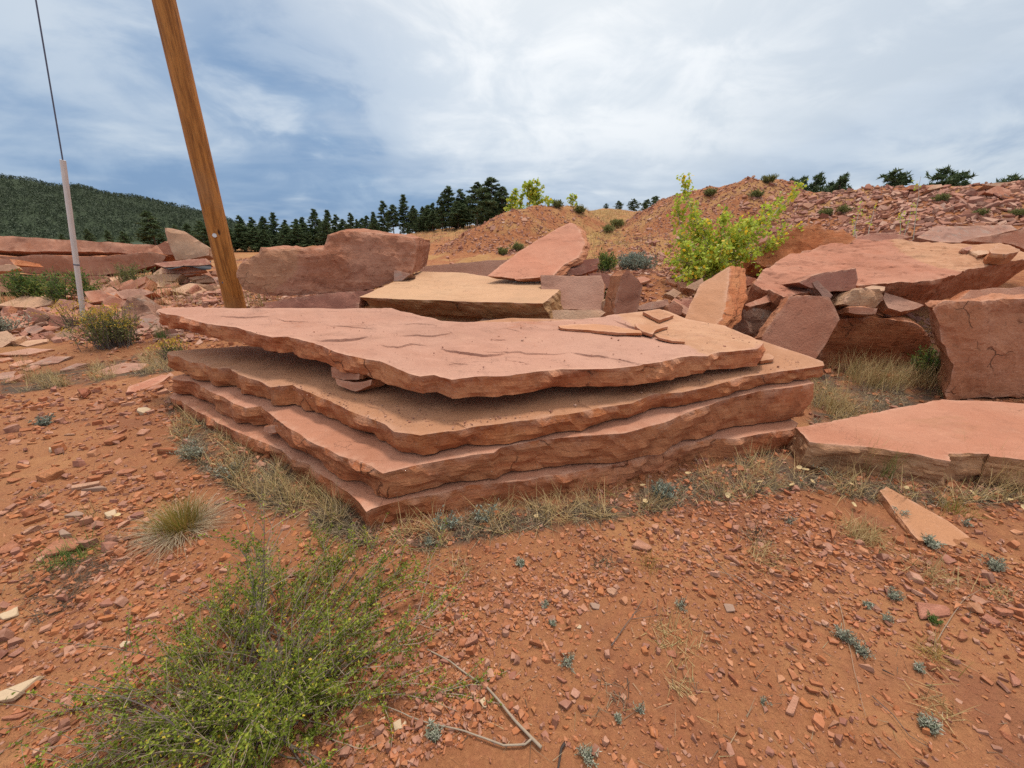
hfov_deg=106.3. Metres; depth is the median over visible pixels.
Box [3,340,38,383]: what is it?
grass tuft
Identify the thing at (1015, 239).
stone slab
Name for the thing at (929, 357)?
leafy bush
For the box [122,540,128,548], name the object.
loose stone
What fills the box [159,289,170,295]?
broken slab
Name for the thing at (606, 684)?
grass tuft
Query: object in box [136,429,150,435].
stone chip
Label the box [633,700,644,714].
sage plant
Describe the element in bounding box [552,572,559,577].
loose stone
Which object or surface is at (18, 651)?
stone chip
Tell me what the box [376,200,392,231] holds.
pine tree
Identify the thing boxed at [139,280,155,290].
broken slab
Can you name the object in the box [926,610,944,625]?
sage plant
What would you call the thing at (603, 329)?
stone flake
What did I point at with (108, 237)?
pine tree
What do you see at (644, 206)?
pine tree
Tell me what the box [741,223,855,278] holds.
boulder
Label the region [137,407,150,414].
loose stone
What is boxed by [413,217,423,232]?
pine tree
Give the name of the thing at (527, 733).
stick
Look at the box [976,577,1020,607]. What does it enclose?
grass tuft
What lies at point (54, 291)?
leafy bush
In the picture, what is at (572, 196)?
aspen sapling
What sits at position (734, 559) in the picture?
loose stone
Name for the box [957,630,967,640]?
loose stone
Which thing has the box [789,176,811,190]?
pine tree
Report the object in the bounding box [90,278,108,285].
broken slab
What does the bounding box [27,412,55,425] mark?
sage plant
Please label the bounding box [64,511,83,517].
loose stone
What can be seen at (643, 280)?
broken slab
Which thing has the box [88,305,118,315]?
stone slab
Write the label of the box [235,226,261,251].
pine tree
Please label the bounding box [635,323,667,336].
stone flake
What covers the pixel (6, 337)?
broken slab
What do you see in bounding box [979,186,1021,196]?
stone slab
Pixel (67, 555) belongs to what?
grass tuft
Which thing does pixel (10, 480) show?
loose stone
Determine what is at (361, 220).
pine tree
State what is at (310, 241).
pine tree
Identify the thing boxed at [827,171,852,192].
pine tree
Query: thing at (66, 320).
flowering bush
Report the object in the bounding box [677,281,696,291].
broken slab
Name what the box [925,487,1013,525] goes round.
grass tuft
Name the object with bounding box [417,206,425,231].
pine tree
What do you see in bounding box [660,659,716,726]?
grass tuft
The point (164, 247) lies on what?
stone slab
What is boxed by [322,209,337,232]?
pine tree
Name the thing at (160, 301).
broken slab
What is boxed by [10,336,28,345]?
broken slab
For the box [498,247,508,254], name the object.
leafy bush
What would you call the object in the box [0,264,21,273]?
stone slab
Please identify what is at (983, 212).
leafy bush
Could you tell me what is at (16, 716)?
loose stone
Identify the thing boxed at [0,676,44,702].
loose stone
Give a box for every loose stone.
[0,540,20,554]
[0,607,18,619]
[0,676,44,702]
[1,711,30,719]
[6,478,23,482]
[8,626,21,631]
[17,492,32,499]
[23,514,47,525]
[23,525,42,535]
[35,466,64,482]
[36,537,87,557]
[44,527,66,534]
[59,529,71,537]
[62,695,73,708]
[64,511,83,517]
[71,481,100,490]
[77,388,90,398]
[81,486,107,491]
[96,469,112,474]
[104,434,126,444]
[105,509,116,518]
[118,468,136,474]
[119,641,131,648]
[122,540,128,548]
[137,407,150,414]
[146,385,164,390]
[157,447,179,453]
[393,719,401,731]
[465,634,478,647]
[473,581,482,586]
[480,697,486,707]
[502,619,514,628]
[529,639,541,647]
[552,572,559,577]
[557,676,566,682]
[561,685,568,691]
[590,603,599,609]
[593,582,605,589]
[607,587,617,596]
[631,539,651,551]
[672,578,681,584]
[715,672,721,677]
[724,604,734,612]
[728,555,740,565]
[728,674,737,685]
[735,726,747,736]
[785,695,798,715]
[797,632,806,641]
[821,549,827,556]
[828,720,839,727]
[830,528,836,541]
[855,614,865,622]
[866,716,877,725]
[892,536,904,545]
[916,602,949,618]
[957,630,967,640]
[958,246,971,253]
[969,250,988,258]
[981,613,1000,626]
[983,244,1018,264]
[991,606,1013,616]
[1008,672,1020,685]
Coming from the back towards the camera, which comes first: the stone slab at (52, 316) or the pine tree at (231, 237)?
the pine tree at (231, 237)
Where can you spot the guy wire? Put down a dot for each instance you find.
(68, 205)
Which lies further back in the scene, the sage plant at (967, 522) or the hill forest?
the hill forest
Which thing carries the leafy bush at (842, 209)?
on the ground at (740, 700)
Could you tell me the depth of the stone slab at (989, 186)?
15.39 m
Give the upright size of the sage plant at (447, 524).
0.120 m
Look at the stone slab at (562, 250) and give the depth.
6.20 m
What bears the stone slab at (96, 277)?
on the ground at (740, 700)
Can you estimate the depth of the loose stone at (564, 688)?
1.37 m
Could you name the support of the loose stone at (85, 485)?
on the ground at (740, 700)
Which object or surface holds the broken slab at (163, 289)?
on the ground at (740, 700)
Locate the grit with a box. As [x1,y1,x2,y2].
[206,309,798,427]
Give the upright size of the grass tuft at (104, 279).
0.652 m
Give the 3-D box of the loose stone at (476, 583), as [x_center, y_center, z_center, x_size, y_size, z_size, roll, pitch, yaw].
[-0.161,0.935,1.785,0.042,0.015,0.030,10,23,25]
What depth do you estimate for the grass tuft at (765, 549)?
1.94 m
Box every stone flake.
[558,324,641,334]
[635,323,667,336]
[643,309,673,322]
[655,334,684,343]
[758,353,773,363]
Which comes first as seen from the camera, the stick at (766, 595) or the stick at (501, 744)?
the stick at (501, 744)
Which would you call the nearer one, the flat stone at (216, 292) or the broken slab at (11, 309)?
the broken slab at (11, 309)
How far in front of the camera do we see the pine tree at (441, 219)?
51.34 m
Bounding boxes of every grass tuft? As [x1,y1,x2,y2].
[0,283,28,307]
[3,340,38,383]
[6,525,124,584]
[24,483,55,504]
[48,372,79,386]
[60,267,128,296]
[69,497,104,524]
[132,270,192,298]
[145,286,208,306]
[150,324,168,339]
[209,274,294,307]
[431,544,483,585]
[586,549,625,573]
[586,666,636,718]
[626,547,669,578]
[635,591,708,672]
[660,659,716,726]
[715,528,803,582]
[740,518,792,554]
[808,379,881,417]
[817,349,889,378]
[831,346,912,391]
[831,504,912,561]
[833,352,928,394]
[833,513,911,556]
[847,430,906,476]
[869,349,941,393]
[879,449,917,480]
[887,623,975,687]
[888,356,943,389]
[893,535,984,601]
[895,675,980,733]
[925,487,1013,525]
[964,433,1023,492]
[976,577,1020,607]
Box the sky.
[0,0,1023,233]
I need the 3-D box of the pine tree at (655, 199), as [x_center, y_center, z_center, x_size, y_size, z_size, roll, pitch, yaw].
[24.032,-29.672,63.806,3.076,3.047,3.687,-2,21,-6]
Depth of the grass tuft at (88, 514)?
2.14 m
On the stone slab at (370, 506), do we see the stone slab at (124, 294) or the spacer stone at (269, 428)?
the spacer stone at (269, 428)
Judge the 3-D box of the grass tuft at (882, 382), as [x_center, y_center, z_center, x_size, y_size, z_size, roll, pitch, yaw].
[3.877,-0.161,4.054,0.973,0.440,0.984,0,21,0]
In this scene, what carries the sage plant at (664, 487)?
on the ground at (740, 700)
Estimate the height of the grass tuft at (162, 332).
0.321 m
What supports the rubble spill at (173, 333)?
on the ground at (740, 700)
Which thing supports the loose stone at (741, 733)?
on the ground at (740, 700)
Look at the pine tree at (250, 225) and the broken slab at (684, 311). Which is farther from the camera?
the pine tree at (250, 225)
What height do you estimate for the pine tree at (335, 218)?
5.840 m
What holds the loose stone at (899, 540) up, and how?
on the ground at (740, 700)
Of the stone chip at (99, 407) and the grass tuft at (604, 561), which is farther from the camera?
the stone chip at (99, 407)
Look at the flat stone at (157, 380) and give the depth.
4.17 m
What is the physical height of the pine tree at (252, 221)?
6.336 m
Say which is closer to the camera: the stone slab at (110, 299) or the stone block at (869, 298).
the stone block at (869, 298)
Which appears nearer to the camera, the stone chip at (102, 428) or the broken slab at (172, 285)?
the stone chip at (102, 428)
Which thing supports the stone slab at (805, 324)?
on the ground at (740, 700)
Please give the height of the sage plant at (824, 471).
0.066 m
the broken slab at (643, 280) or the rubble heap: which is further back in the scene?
the rubble heap
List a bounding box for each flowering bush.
[29,299,100,328]
[56,302,157,351]
[145,334,190,359]
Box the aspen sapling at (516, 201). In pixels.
[503,187,553,211]
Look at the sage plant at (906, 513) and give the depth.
2.19 m
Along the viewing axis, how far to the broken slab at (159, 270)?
9.27 m
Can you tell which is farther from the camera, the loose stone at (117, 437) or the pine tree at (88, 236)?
the pine tree at (88, 236)
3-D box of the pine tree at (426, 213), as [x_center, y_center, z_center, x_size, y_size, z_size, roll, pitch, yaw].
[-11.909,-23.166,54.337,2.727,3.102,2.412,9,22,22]
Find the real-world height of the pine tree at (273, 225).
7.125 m
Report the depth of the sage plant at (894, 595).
1.71 m
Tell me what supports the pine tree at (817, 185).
on the ground at (740, 700)
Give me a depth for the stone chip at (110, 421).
3.28 m
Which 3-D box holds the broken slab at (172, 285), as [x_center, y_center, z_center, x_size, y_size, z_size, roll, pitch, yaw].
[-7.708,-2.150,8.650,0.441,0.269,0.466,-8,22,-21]
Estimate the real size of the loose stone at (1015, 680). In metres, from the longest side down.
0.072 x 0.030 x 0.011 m
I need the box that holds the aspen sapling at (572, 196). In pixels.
[566,193,577,205]
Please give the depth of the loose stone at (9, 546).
1.92 m
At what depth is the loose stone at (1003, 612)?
1.62 m
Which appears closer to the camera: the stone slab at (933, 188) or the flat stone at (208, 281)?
the flat stone at (208, 281)
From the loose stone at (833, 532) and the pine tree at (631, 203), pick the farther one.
the pine tree at (631, 203)
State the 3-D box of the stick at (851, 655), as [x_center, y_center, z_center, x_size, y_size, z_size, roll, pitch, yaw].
[1.316,1.034,1.496,0.004,0.008,0.523,12,23,28]
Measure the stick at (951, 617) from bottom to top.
0.008 m
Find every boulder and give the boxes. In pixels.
[236,228,429,295]
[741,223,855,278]
[746,276,755,287]
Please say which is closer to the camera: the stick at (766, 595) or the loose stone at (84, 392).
the stick at (766, 595)
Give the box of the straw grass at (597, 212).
[209,199,692,268]
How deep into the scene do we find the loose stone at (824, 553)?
1.94 m
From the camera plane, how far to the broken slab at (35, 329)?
6.11 m
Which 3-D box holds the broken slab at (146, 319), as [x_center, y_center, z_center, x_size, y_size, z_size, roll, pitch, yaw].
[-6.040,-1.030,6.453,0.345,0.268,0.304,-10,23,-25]
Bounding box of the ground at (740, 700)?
[0,178,1023,767]
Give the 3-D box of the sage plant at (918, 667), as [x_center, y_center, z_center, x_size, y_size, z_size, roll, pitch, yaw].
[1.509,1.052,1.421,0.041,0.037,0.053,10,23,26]
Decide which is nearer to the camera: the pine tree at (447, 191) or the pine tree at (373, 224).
the pine tree at (447, 191)
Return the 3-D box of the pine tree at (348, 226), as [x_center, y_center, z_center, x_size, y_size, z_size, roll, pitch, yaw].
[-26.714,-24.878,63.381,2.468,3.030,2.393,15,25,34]
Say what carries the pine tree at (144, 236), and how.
on the ground at (740, 700)
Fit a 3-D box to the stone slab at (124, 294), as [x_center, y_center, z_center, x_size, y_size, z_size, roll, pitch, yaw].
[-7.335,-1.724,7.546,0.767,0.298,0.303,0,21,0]
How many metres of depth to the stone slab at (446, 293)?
5.01 m
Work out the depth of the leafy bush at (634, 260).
8.45 m
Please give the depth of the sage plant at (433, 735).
1.23 m
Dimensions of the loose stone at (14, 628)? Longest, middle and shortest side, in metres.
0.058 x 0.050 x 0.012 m
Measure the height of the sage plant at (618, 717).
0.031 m
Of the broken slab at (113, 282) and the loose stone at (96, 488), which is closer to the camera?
the loose stone at (96, 488)
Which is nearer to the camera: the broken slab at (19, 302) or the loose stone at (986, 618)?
the loose stone at (986, 618)
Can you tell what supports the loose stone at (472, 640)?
on the ground at (740, 700)
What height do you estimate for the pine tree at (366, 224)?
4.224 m
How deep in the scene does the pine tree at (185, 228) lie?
61.15 m
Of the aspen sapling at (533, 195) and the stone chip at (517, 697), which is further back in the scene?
the aspen sapling at (533, 195)
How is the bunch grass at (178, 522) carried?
on the ground at (740, 700)
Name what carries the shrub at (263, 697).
on the ground at (740, 700)
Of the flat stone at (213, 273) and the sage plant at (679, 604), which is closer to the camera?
the sage plant at (679, 604)
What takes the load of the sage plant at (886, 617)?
on the ground at (740, 700)
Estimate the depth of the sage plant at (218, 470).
2.56 m
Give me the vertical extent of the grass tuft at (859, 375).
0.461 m
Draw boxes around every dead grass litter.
[7,549,232,766]
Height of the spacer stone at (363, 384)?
0.135 m
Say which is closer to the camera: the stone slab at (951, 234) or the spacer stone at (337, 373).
the spacer stone at (337, 373)
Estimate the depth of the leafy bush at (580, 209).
25.86 m
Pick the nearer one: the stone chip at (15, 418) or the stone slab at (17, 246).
the stone chip at (15, 418)
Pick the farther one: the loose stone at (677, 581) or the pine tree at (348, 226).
the pine tree at (348, 226)
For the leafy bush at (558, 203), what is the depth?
25.43 m
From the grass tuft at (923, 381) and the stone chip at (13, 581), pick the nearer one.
the stone chip at (13, 581)
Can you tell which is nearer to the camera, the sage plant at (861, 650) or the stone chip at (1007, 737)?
the stone chip at (1007, 737)
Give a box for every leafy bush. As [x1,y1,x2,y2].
[0,267,66,297]
[0,311,32,334]
[11,266,81,300]
[47,267,101,298]
[100,262,158,288]
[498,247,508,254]
[509,241,524,250]
[549,198,563,207]
[573,204,585,212]
[592,247,617,271]
[600,224,615,232]
[610,218,625,227]
[615,250,657,270]
[702,186,718,195]
[747,188,764,197]
[760,173,778,182]
[818,208,833,214]
[835,204,855,212]
[907,344,940,377]
[929,192,951,201]
[971,207,990,215]
[1007,207,1023,215]
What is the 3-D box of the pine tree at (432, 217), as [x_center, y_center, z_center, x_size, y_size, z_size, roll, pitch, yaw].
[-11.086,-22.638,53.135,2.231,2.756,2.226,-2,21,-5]
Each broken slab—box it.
[0,295,35,309]
[0,331,15,347]
[0,348,54,356]
[0,357,11,362]
[0,371,18,375]
[0,374,13,380]
[1,306,17,313]
[2,316,22,320]
[6,374,27,382]
[7,325,23,333]
[9,360,34,366]
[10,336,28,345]
[15,323,32,328]
[19,339,49,346]
[23,365,40,371]
[24,325,46,333]
[26,295,56,309]
[26,356,72,366]
[29,321,48,325]
[32,312,54,324]
[42,326,60,331]
[49,306,88,319]
[50,299,78,310]
[60,363,90,372]
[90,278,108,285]
[98,287,117,292]
[109,278,122,285]
[114,279,133,290]
[135,328,158,335]
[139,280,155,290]
[139,314,162,327]
[153,268,163,274]
[154,297,165,304]
[155,288,172,295]
[156,281,172,285]
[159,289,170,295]
[164,282,178,286]
[170,283,207,296]
[185,283,201,294]
[202,299,219,304]
[637,276,649,284]
[666,279,677,286]
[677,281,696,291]
[681,299,692,307]
[681,304,688,316]
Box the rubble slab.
[936,211,945,215]
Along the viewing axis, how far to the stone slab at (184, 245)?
9.40 m
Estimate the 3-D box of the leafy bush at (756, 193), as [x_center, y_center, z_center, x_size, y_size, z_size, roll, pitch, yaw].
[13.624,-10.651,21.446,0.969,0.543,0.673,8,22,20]
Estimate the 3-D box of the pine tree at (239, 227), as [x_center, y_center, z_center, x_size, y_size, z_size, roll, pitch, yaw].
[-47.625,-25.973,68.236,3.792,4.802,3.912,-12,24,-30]
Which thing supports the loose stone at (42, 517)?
on the ground at (740, 700)
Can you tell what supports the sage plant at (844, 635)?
on the ground at (740, 700)
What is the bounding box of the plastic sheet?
[162,261,211,269]
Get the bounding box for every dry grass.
[0,415,1023,766]
[2,346,1023,555]
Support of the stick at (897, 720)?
on the ground at (740, 700)
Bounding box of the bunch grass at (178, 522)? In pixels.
[104,483,252,576]
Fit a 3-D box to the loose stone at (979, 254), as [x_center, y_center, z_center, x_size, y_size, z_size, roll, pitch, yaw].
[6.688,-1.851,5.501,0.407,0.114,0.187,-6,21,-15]
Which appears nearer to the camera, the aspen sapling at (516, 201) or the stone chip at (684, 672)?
the stone chip at (684, 672)
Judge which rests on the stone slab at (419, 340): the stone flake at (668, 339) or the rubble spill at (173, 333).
the stone flake at (668, 339)
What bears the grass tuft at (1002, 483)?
on the ground at (740, 700)
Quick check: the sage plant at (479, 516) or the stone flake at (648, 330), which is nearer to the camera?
the sage plant at (479, 516)
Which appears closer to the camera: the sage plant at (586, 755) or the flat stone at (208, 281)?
the sage plant at (586, 755)
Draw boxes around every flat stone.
[97,363,145,374]
[127,375,171,392]
[154,258,212,269]
[162,268,207,274]
[179,279,189,284]
[183,273,201,277]
[188,274,211,282]
[196,278,215,283]
[203,290,220,294]
[209,271,216,276]
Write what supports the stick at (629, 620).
on the ground at (740, 700)
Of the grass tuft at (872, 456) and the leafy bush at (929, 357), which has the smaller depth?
the grass tuft at (872, 456)
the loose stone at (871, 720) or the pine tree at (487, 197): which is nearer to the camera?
the loose stone at (871, 720)
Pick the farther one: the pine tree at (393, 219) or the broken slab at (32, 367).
the pine tree at (393, 219)
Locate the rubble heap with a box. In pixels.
[438,175,1023,263]
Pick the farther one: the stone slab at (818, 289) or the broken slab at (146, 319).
the broken slab at (146, 319)
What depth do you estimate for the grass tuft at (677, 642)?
1.54 m
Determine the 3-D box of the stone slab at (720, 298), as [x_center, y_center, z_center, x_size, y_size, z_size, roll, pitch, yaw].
[2.494,-1.034,4.577,0.538,0.657,1.772,14,24,32]
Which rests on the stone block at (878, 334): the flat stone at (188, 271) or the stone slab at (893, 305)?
the stone slab at (893, 305)
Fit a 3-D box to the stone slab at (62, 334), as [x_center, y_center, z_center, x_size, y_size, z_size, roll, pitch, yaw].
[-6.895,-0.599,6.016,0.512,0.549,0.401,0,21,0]
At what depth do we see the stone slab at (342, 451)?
2.47 m
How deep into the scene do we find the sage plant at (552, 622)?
1.59 m
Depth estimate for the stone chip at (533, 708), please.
1.31 m
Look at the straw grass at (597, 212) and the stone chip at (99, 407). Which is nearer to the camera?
the stone chip at (99, 407)
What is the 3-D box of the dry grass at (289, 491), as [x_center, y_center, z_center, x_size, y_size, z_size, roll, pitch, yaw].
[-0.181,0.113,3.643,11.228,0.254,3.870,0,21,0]
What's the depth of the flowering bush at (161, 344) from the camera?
5.14 m
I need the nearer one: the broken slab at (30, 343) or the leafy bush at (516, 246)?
the broken slab at (30, 343)
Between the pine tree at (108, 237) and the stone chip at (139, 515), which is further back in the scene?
the pine tree at (108, 237)
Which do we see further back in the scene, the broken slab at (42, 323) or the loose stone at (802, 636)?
the broken slab at (42, 323)
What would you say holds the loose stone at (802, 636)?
on the ground at (740, 700)
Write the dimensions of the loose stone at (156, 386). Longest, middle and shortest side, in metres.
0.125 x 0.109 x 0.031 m
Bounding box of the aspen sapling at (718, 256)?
[662,172,808,285]
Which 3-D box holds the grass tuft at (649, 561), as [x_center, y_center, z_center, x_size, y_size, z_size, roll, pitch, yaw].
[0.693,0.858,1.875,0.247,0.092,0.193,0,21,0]
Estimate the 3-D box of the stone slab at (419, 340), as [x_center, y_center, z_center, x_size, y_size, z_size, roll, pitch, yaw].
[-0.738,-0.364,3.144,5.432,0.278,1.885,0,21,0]
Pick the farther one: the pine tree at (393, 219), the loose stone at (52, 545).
the pine tree at (393, 219)
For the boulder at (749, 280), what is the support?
on the stone slab at (923, 273)
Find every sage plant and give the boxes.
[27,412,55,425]
[166,436,218,459]
[206,458,244,478]
[424,532,435,545]
[424,718,445,742]
[432,505,462,530]
[469,499,498,522]
[515,556,524,566]
[541,599,549,608]
[549,618,556,625]
[557,652,575,673]
[574,742,601,767]
[613,711,621,724]
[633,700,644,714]
[649,479,679,500]
[675,594,687,611]
[759,695,772,706]
[779,513,798,523]
[819,466,836,474]
[830,623,863,645]
[853,638,875,659]
[862,600,875,609]
[881,610,895,622]
[885,586,905,600]
[892,506,910,517]
[911,660,926,674]
[917,711,944,736]
[921,532,946,549]
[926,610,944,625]
[959,516,974,526]
[978,553,1009,572]
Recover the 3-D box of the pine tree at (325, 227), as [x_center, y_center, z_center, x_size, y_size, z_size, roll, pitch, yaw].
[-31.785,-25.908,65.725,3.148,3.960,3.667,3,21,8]
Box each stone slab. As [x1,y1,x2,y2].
[0,236,162,255]
[0,252,175,275]
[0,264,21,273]
[0,274,113,284]
[24,307,81,326]
[50,328,74,340]
[84,290,112,304]
[85,302,95,308]
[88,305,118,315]
[103,295,125,308]
[116,289,160,300]
[118,276,156,290]
[145,274,190,283]
[157,241,174,257]
[157,307,765,398]
[165,228,212,260]
[167,318,823,454]
[170,393,797,527]
[171,374,813,497]
[264,290,371,308]
[360,271,562,318]
[420,260,506,275]
[480,310,604,320]
[488,223,589,281]
[540,275,604,309]
[566,264,597,275]
[571,258,598,267]
[603,270,642,316]
[637,300,668,311]
[663,288,680,300]
[663,301,681,315]
[681,278,703,296]
[685,266,747,328]
[743,287,784,310]
[744,239,1023,312]
[755,295,839,358]
[781,268,857,291]
[788,399,1023,490]
[807,280,832,297]
[856,232,910,240]
[865,286,884,292]
[876,487,968,545]
[878,293,922,316]
[903,185,919,190]
[912,225,1016,243]
[921,184,942,195]
[949,286,1023,299]
[958,229,1023,251]
[975,182,1009,190]
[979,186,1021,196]
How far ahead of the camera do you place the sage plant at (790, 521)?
2.16 m
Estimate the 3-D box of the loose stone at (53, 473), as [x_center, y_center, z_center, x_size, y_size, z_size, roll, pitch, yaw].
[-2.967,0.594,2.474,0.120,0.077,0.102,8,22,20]
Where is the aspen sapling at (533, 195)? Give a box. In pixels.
[522,178,546,206]
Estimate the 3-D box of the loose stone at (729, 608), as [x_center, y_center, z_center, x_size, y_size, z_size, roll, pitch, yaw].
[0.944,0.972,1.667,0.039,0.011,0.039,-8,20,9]
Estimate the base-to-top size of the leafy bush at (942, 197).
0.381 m
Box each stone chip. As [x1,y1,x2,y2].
[7,580,20,583]
[8,415,22,422]
[8,647,24,656]
[69,574,79,581]
[88,404,106,410]
[96,425,111,429]
[106,419,115,423]
[110,488,123,495]
[130,511,143,519]
[132,475,140,480]
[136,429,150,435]
[155,472,166,479]
[425,704,431,712]
[513,693,520,700]
[531,706,535,714]
[666,650,676,657]
[682,670,690,678]
[721,688,730,694]
[980,640,993,648]
[999,730,1013,743]
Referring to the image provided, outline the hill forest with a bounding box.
[0,173,259,239]
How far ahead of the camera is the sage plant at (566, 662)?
1.44 m
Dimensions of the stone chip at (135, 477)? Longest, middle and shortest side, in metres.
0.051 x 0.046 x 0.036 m
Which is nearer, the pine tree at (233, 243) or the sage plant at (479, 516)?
the sage plant at (479, 516)
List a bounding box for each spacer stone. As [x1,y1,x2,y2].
[264,424,280,433]
[331,367,370,379]
[335,378,384,391]
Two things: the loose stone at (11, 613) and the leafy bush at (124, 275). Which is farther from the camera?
the leafy bush at (124, 275)
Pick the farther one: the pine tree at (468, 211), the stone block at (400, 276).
the pine tree at (468, 211)
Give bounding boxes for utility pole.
[152,0,246,307]
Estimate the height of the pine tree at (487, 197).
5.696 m
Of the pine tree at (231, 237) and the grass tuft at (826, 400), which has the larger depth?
the pine tree at (231, 237)
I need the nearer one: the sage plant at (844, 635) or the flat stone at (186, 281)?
the sage plant at (844, 635)
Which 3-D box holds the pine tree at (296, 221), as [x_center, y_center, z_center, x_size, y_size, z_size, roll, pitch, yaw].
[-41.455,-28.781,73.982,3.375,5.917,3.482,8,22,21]
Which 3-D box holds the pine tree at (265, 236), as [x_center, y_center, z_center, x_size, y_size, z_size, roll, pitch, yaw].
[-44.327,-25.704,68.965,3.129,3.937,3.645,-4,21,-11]
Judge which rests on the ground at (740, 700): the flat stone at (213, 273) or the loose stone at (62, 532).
the loose stone at (62, 532)
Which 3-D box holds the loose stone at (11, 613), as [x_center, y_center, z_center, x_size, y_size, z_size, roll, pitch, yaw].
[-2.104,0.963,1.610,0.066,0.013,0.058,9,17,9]
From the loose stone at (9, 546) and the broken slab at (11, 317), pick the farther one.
the broken slab at (11, 317)
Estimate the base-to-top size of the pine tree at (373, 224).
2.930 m
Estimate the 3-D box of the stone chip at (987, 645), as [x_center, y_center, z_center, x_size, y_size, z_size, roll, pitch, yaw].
[1.868,1.027,1.514,0.025,0.009,0.039,-9,16,-12]
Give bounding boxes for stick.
[384,705,531,746]
[427,649,541,749]
[557,742,565,767]
[611,598,657,645]
[705,547,749,594]
[707,567,833,629]
[838,599,865,715]
[872,696,930,748]
[937,590,978,639]
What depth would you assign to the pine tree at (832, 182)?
29.42 m
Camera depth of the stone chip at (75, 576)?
1.79 m
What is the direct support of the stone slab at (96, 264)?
on the stone slab at (96, 277)
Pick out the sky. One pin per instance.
(340, 107)
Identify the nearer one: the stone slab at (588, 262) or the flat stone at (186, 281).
the stone slab at (588, 262)
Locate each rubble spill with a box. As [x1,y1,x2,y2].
[0,281,313,342]
[15,250,939,357]
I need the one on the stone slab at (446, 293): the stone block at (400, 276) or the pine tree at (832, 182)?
the stone block at (400, 276)
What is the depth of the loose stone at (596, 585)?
1.76 m
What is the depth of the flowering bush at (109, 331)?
5.51 m
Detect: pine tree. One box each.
[58,234,67,239]
[83,229,97,241]
[102,230,114,241]
[116,231,135,243]
[131,210,166,244]
[182,224,196,238]
[190,221,210,247]
[228,227,240,246]
[230,234,240,250]
[231,224,250,251]
[235,215,245,226]
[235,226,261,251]
[244,223,260,244]
[244,232,258,251]
[245,227,270,250]
[247,217,258,230]
[256,216,269,234]
[259,229,274,246]
[266,212,279,244]
[268,224,292,245]
[275,233,291,245]
[276,226,297,245]
[287,224,312,246]
[289,218,299,228]
[298,224,312,236]
[299,217,305,226]
[303,232,315,245]
[306,209,323,244]
[313,220,332,241]
[318,221,332,243]
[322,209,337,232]
[331,214,341,231]
[337,219,346,230]
[344,224,353,229]
[346,212,355,227]
[354,219,361,228]
[359,218,364,226]
[363,215,371,228]
[368,220,379,230]
[369,211,379,229]
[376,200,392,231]
[384,204,400,233]
[397,194,413,231]
[408,205,417,232]
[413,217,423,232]
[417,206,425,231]
[419,208,437,231]
[424,210,438,230]
[429,202,441,229]
[434,197,449,230]
[437,186,455,228]
[444,201,470,228]
[445,189,472,227]
[452,200,472,227]
[464,195,474,227]
[465,182,488,225]
[471,177,512,223]
[474,213,483,225]
[492,186,511,214]
[614,201,623,208]
[626,198,639,210]
[638,199,651,210]
[646,196,659,208]
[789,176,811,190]
[796,175,808,190]
[804,172,829,192]
[825,181,833,188]
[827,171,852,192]
[876,167,913,187]
[923,165,977,185]
[996,173,1023,182]
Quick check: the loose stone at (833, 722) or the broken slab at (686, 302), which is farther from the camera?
the broken slab at (686, 302)
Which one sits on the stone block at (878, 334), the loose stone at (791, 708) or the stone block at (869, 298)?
the stone block at (869, 298)
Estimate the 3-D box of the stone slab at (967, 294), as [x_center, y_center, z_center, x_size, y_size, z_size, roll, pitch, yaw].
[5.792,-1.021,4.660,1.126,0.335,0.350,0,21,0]
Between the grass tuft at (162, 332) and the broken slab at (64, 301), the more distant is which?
the broken slab at (64, 301)
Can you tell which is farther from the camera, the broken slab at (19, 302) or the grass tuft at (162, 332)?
the broken slab at (19, 302)
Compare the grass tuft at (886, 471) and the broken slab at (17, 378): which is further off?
the broken slab at (17, 378)
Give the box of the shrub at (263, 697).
[0,486,511,767]
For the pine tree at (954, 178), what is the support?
on the ground at (740, 700)
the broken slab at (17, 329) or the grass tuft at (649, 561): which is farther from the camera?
the broken slab at (17, 329)
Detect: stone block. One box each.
[0,259,42,266]
[0,281,42,292]
[119,295,160,324]
[157,284,219,290]
[394,270,415,281]
[415,314,481,321]
[587,273,610,289]
[732,308,771,337]
[816,313,929,364]
[830,288,882,310]
[837,306,876,317]
[925,293,1023,399]
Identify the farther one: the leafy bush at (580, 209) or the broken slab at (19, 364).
the leafy bush at (580, 209)
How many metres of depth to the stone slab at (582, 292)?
5.40 m
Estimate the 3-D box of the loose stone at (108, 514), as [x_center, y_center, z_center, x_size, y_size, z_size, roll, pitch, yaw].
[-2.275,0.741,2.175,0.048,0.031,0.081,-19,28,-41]
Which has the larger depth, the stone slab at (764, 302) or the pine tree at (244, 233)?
the pine tree at (244, 233)
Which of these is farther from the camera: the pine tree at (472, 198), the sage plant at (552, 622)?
the pine tree at (472, 198)
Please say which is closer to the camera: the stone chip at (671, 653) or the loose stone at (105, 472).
the stone chip at (671, 653)
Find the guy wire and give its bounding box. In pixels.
[35,0,84,316]
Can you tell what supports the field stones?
on the ground at (740, 700)
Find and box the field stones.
[210,206,669,267]
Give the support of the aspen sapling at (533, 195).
on the ground at (740, 700)
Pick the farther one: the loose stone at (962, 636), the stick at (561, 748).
the loose stone at (962, 636)

